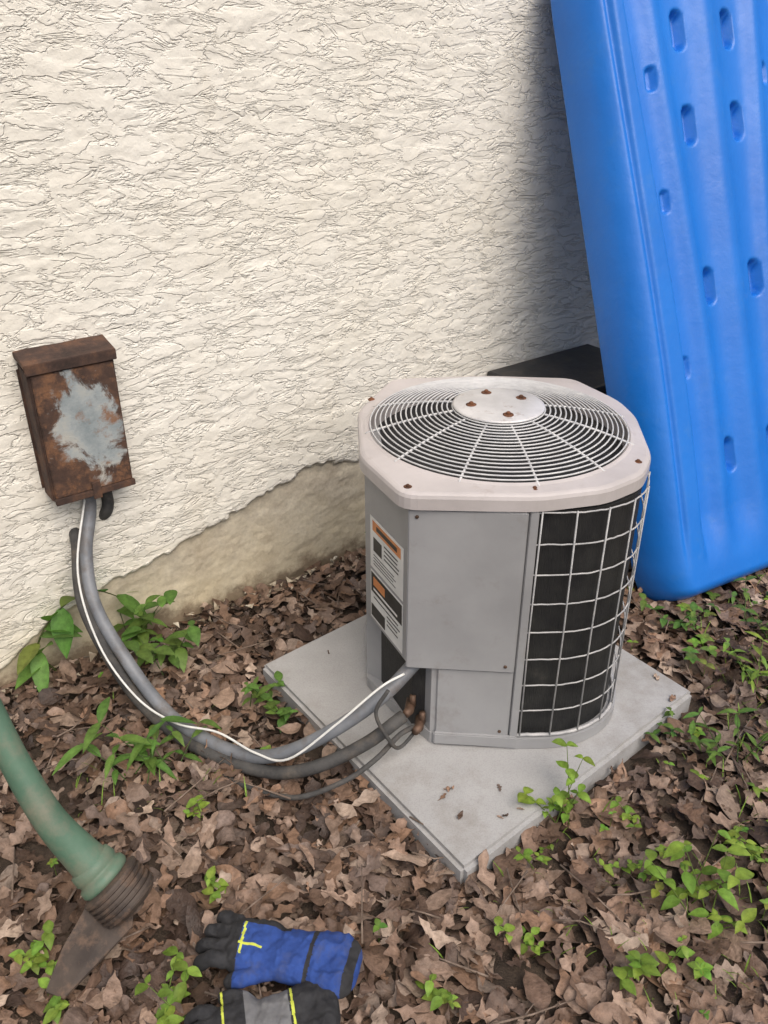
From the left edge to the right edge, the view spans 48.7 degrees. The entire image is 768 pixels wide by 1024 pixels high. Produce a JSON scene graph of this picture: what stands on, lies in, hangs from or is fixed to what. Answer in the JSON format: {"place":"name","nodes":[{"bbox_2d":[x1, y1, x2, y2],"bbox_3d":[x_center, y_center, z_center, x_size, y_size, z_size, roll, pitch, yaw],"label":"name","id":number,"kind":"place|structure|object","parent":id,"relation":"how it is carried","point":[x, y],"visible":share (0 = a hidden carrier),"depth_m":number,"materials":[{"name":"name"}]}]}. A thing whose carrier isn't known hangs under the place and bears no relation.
{"place":"outdoors","nodes":[
{"label":"outdoors","id":0,"kind":"place"},
{"bbox_2d":[1,554,365,710],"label":"stucco debris","id":1,"kind":"object","parent":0,"point":[91,656],"visible":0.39,"depth_m":2.83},
{"bbox_2d":[0,547,767,1023],"bbox_3d":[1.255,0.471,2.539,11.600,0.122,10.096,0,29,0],"label":"leaf litter","id":2,"kind":"object","parent":0,"point":[134,821],"visible":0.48,"depth_m":1.98,"materials":[{"name":"brown plant"}]},
{"bbox_2d":[8,920,53,974],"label":"weed plant","id":3,"kind":"object","parent":2,"relation":"on","point":[36,961],"visible":1,"depth_m":1.75,"materials":[{"name":"green plant"}]},
{"bbox_2d":[38,960,69,1023],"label":"weed plant","id":4,"kind":"object","parent":2,"relation":"on","point":[55,1006],"visible":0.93,"depth_m":1.66,"materials":[{"name":"green plant"}]},
{"bbox_2d":[0,699,153,999],"bbox_3d":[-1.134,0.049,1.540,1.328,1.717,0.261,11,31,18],"label":"trowel","id":5,"kind":"object","parent":2,"relation":"on","point":[111,884],"visible":1,"depth_m":1.72,"materials":[{"name":"green plastic"}]},
{"bbox_2d":[15,589,151,691],"bbox_3d":[-0.910,0.361,2.526,0.419,0.301,0.103,-23,36,-34],"label":"climbing vine","id":6,"kind":"object","parent":2,"relation":"on","point":[61,629],"visible":0.81,"depth_m":2.49,"materials":[{"name":"green plant"}]},
{"bbox_2d":[52,697,221,784],"bbox_3d":[-0.624,0.602,2.200,0.387,0.159,0.241,0,29,0],"label":"weed plant","id":7,"kind":"object","parent":2,"relation":"on","point":[139,751],"visible":0.98,"depth_m":2.19,"materials":[{"name":"green plant"}]},
{"bbox_2d":[113,590,177,655],"bbox_3d":[-0.825,0.306,2.683,0.374,0.202,0.216,18,34,29],"label":"weed plant","id":8,"kind":"object","parent":2,"relation":"on","point":[139,624],"visible":0.63,"depth_m":2.61,"materials":[{"name":"green plant"}]},
{"bbox_2d":[121,620,200,674],"bbox_3d":[-0.667,0.413,2.553,0.214,0.143,0.210,-18,34,-28],"label":"weed plant","id":9,"kind":"object","parent":2,"relation":"on","point":[175,652],"visible":0.98,"depth_m":2.54,"materials":[{"name":"green plant"}]},
{"bbox_2d":[135,946,201,1023],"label":"weed plant","id":10,"kind":"object","parent":2,"relation":"on","point":[179,993],"visible":0.98,"depth_m":1.67,"materials":[{"name":"green plant"}]},
{"bbox_2d":[183,795,209,817],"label":"weed plant","id":11,"kind":"object","parent":2,"relation":"on","point":[194,801],"visible":0.98,"depth_m":2.10,"materials":[{"name":"green plant"}]},
{"bbox_2d":[202,866,228,903],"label":"weed plant","id":12,"kind":"object","parent":2,"relation":"on","point":[210,878],"visible":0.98,"depth_m":1.88,"materials":[{"name":"green plant"}]},
{"bbox_2d":[69,527,406,779],"bbox_3d":[-0.486,0.392,2.275,1.113,0.464,0.257,14,32,24],"label":"suction line insulation","id":13,"kind":"object","parent":2,"relation":"on","point":[391,725],"visible":0.84,"depth_m":2.23},
{"bbox_2d":[184,981,340,1023],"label":"work glove","id":14,"kind":"object","parent":2,"relation":"on","point":[307,1002],"visible":0.98,"depth_m":1.61,"materials":[{"name":"black fabric"}]},
{"bbox_2d":[241,671,284,706],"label":"weed plant","id":15,"kind":"object","parent":2,"relation":"on","point":[258,693],"visible":0.98,"depth_m":2.40,"materials":[{"name":"green plant"}]},
{"bbox_2d":[193,910,362,998],"bbox_3d":[-0.220,0.904,1.721,0.348,0.074,0.158,6,30,11],"label":"work glove","id":16,"kind":"object","parent":2,"relation":"on","point":[243,950],"visible":0.97,"depth_m":1.70,"materials":[{"name":"blue fabric"}]},
{"bbox_2d":[263,700,297,732],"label":"weed plant","id":17,"kind":"object","parent":2,"relation":"on","point":[283,712],"visible":1,"depth_m":2.35,"materials":[{"name":"green plant"}]},
{"bbox_2d":[0,0,599,687],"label":"stucco wall","id":18,"kind":"structure","parent":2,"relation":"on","point":[266,248],"depth_m":2.50,"materials":[{"name":"beige paint"}]},
{"bbox_2d":[12,334,135,505],"bbox_3d":[-0.825,-0.245,2.279,0.237,0.427,0.114,-20,35,-31],"label":"electrical disconnect box","id":19,"kind":"object","parent":18,"relation":"attached to","point":[71,400],"visible":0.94,"depth_m":2.23,"materials":[{"name":"paint"}]},
{"bbox_2d":[30,360,131,498],"bbox_3d":[-0.798,-0.216,2.255,0.212,0.346,0.007,-20,35,-31],"label":"door","id":20,"kind":"structure","parent":19,"relation":"in","point":[79,410],"depth_m":2.25,"materials":[{"name":"paint"}]},
{"bbox_2d":[99,491,113,519],"bbox_3d":[-0.824,-0.033,2.462,0.087,0.157,0.042,14,32,23],"label":"stub elbow","id":21,"kind":"object","parent":18,"relation":"attached to","point":[107,507],"visible":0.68,"depth_m":2.44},
{"bbox_2d":[79,496,419,763],"bbox_3d":[-0.427,0.327,2.241,1.052,0.584,0.288,13,32,22],"label":"electrical conduit","id":22,"kind":"object","parent":18,"relation":"attached to","point":[155,699],"visible":0.77,"depth_m":2.31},
{"bbox_2d":[76,499,404,761],"bbox_3d":[-0.447,0.322,2.218,1.005,0.496,0.231,14,32,23],"label":"control cable","id":23,"kind":"object","parent":22,"relation":"attached to","point":[215,731],"visible":0.96,"depth_m":2.26,"materials":[{"name":"white plastic"}]},
{"bbox_2d":[222,724,414,799],"bbox_3d":[-0.158,0.654,2.158,0.522,0.137,0.147,-3,29,-6],"label":"liquid line","id":24,"kind":"object","parent":2,"relation":"on","point":[377,757],"visible":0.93,"depth_m":2.11,"materials":[{"name":"grey rubber"}]},
{"bbox_2d":[0,573,767,1023],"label":"fallen twigs","id":25,"kind":"object","parent":2,"relation":"on","point":[410,817],"visible":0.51,"depth_m":1.96,"materials":[{"name":"brown wood"}]},
{"bbox_2d":[46,574,767,1019],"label":"seedling groundcover","id":26,"kind":"object","parent":2,"relation":"on","point":[700,966],"visible":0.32,"depth_m":2.18,"materials":[{"name":"green plant"}]},
{"bbox_2d":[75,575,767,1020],"bbox_3d":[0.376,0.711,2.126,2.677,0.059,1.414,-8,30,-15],"label":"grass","id":27,"kind":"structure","parent":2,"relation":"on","point":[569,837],"depth_m":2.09,"materials":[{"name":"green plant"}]},
{"bbox_2d":[415,973,460,1010],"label":"weed plant","id":28,"kind":"object","parent":2,"relation":"on","point":[437,998],"visible":1,"depth_m":1.68,"materials":[{"name":"green plant"}]},
{"bbox_2d":[263,614,691,884],"bbox_3d":[0.260,0.521,2.494,0.976,0.090,0.902,-23,36,-34],"label":"equipment pad","id":29,"kind":"object","parent":2,"relation":"on","point":[414,776],"visible":0.48,"depth_m":2.20,"materials":[{"name":"concrete"}]},
{"bbox_2d":[358,376,650,748],"bbox_3d":[0.300,0.077,2.350,0.740,0.822,0.773,0,29,0],"label":"air conditioner condenser","id":30,"kind":"object","parent":29,"relation":"on","point":[501,513],"visible":0.99,"depth_m":2.07,"materials":[{"name":"grey metal"}]},
{"bbox_2d":[374,689,413,749],"bbox_3d":[0.042,0.518,2.136,0.140,0.200,0.041,-18,34,-29],"label":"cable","id":31,"kind":"object","parent":30,"relation":"attached to","point":[383,731],"visible":0.94,"depth_m":2.10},
{"bbox_2d":[494,916,543,956],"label":"weed plant","id":32,"kind":"object","parent":2,"relation":"on","point":[528,936],"visible":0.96,"depth_m":1.79,"materials":[{"name":"green plant"}]},
{"bbox_2d":[513,844,553,868],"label":"weed plant","id":33,"kind":"object","parent":2,"relation":"on","point":[528,852],"visible":1,"depth_m":1.95,"materials":[{"name":"green plant"}]},
{"bbox_2d":[487,344,606,394],"bbox_3d":[0.717,-0.276,3.347,0.560,0.605,0.365,-20,35,-31],"label":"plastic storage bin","id":34,"kind":"object","parent":2,"relation":"on","point":[582,364],"visible":0.08,"depth_m":3.21,"materials":[{"name":"black plastic"}]},
{"bbox_2d":[517,738,594,824],"bbox_3d":[0.412,0.666,2.056,0.188,0.188,0.142,0,29,0],"label":"weed plant","id":35,"kind":"object","parent":2,"relation":"on","point":[558,800],"visible":0.99,"depth_m":2.04,"materials":[{"name":"green plant"}]},
{"bbox_2d":[610,796,641,827],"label":"weed plant","id":36,"kind":"object","parent":2,"relation":"on","point":[627,810],"visible":1,"depth_m":2.07,"materials":[{"name":"green plant"}]},
{"bbox_2d":[594,858,666,881],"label":"weed plant","id":37,"kind":"object","parent":2,"relation":"on","point":[630,865],"visible":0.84,"depth_m":1.93,"materials":[{"name":"green plant"}]},
{"bbox_2d":[613,945,694,995],"bbox_3d":[0.541,0.909,1.712,0.176,0.100,0.083,-13,32,-22],"label":"weed plant","id":38,"kind":"object","parent":2,"relation":"on","point":[645,964],"visible":1,"depth_m":1.69,"materials":[{"name":"green plant"}]},
{"bbox_2d":[550,0,767,600],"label":"kayak","id":39,"kind":"object","parent":2,"relation":"on","point":[666,104],"visible":0.92,"depth_m":2.71,"materials":[{"name":"blue plastic"}]},
{"bbox_2d":[645,707,683,742],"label":"weed plant","id":40,"kind":"object","parent":2,"relation":"on","point":[668,725],"visible":0.92,"depth_m":2.28,"materials":[{"name":"green plant"}]},
{"bbox_2d":[639,593,720,630],"bbox_3d":[0.957,0.339,2.729,0.261,0.101,0.170,0,29,0],"label":"weed plant","id":41,"kind":"object","parent":2,"relation":"on","point":[694,607],"visible":0.98,"depth_m":2.73,"materials":[{"name":"green plant"}]},
{"bbox_2d":[644,830,756,938],"bbox_3d":[0.678,0.805,1.828,0.220,0.169,0.222,0,29,0],"label":"weed plant","id":42,"kind":"object","parent":2,"relation":"on","point":[675,850],"visible":1,"depth_m":1.84,"materials":[{"name":"green plant"}]},
{"bbox_2d":[682,706,767,765],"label":"weed plant","id":43,"kind":"object","parent":2,"relation":"on","point":[711,744],"visible":1,"depth_m":2.23,"materials":[{"name":"green plant"}]},
{"bbox_2d":[722,631,767,697],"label":"weed plant","id":44,"kind":"object","parent":2,"relation":"on","point":[751,675],"visible":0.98,"depth_m":2.49,"materials":[{"name":"green plant"}]},
{"bbox_2d":[723,825,767,864],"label":"weed plant","id":45,"kind":"object","parent":2,"relation":"on","point":[749,846],"visible":0.91,"depth_m":1.97,"materials":[{"name":"green plant"}]},
{"bbox_2d":[731,576,767,638],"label":"weed plant","id":46,"kind":"object","parent":2,"relation":"on","point":[746,596],"visible":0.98,"depth_m":2.72,"materials":[{"name":"green plant"}]},
{"bbox_2d":[747,782,767,797],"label":"weed plant","id":47,"kind":"object","parent":2,"relation":"on","point":[757,790],"visible":1,"depth_m":2.10,"materials":[{"name":"green plant"}]}
]}

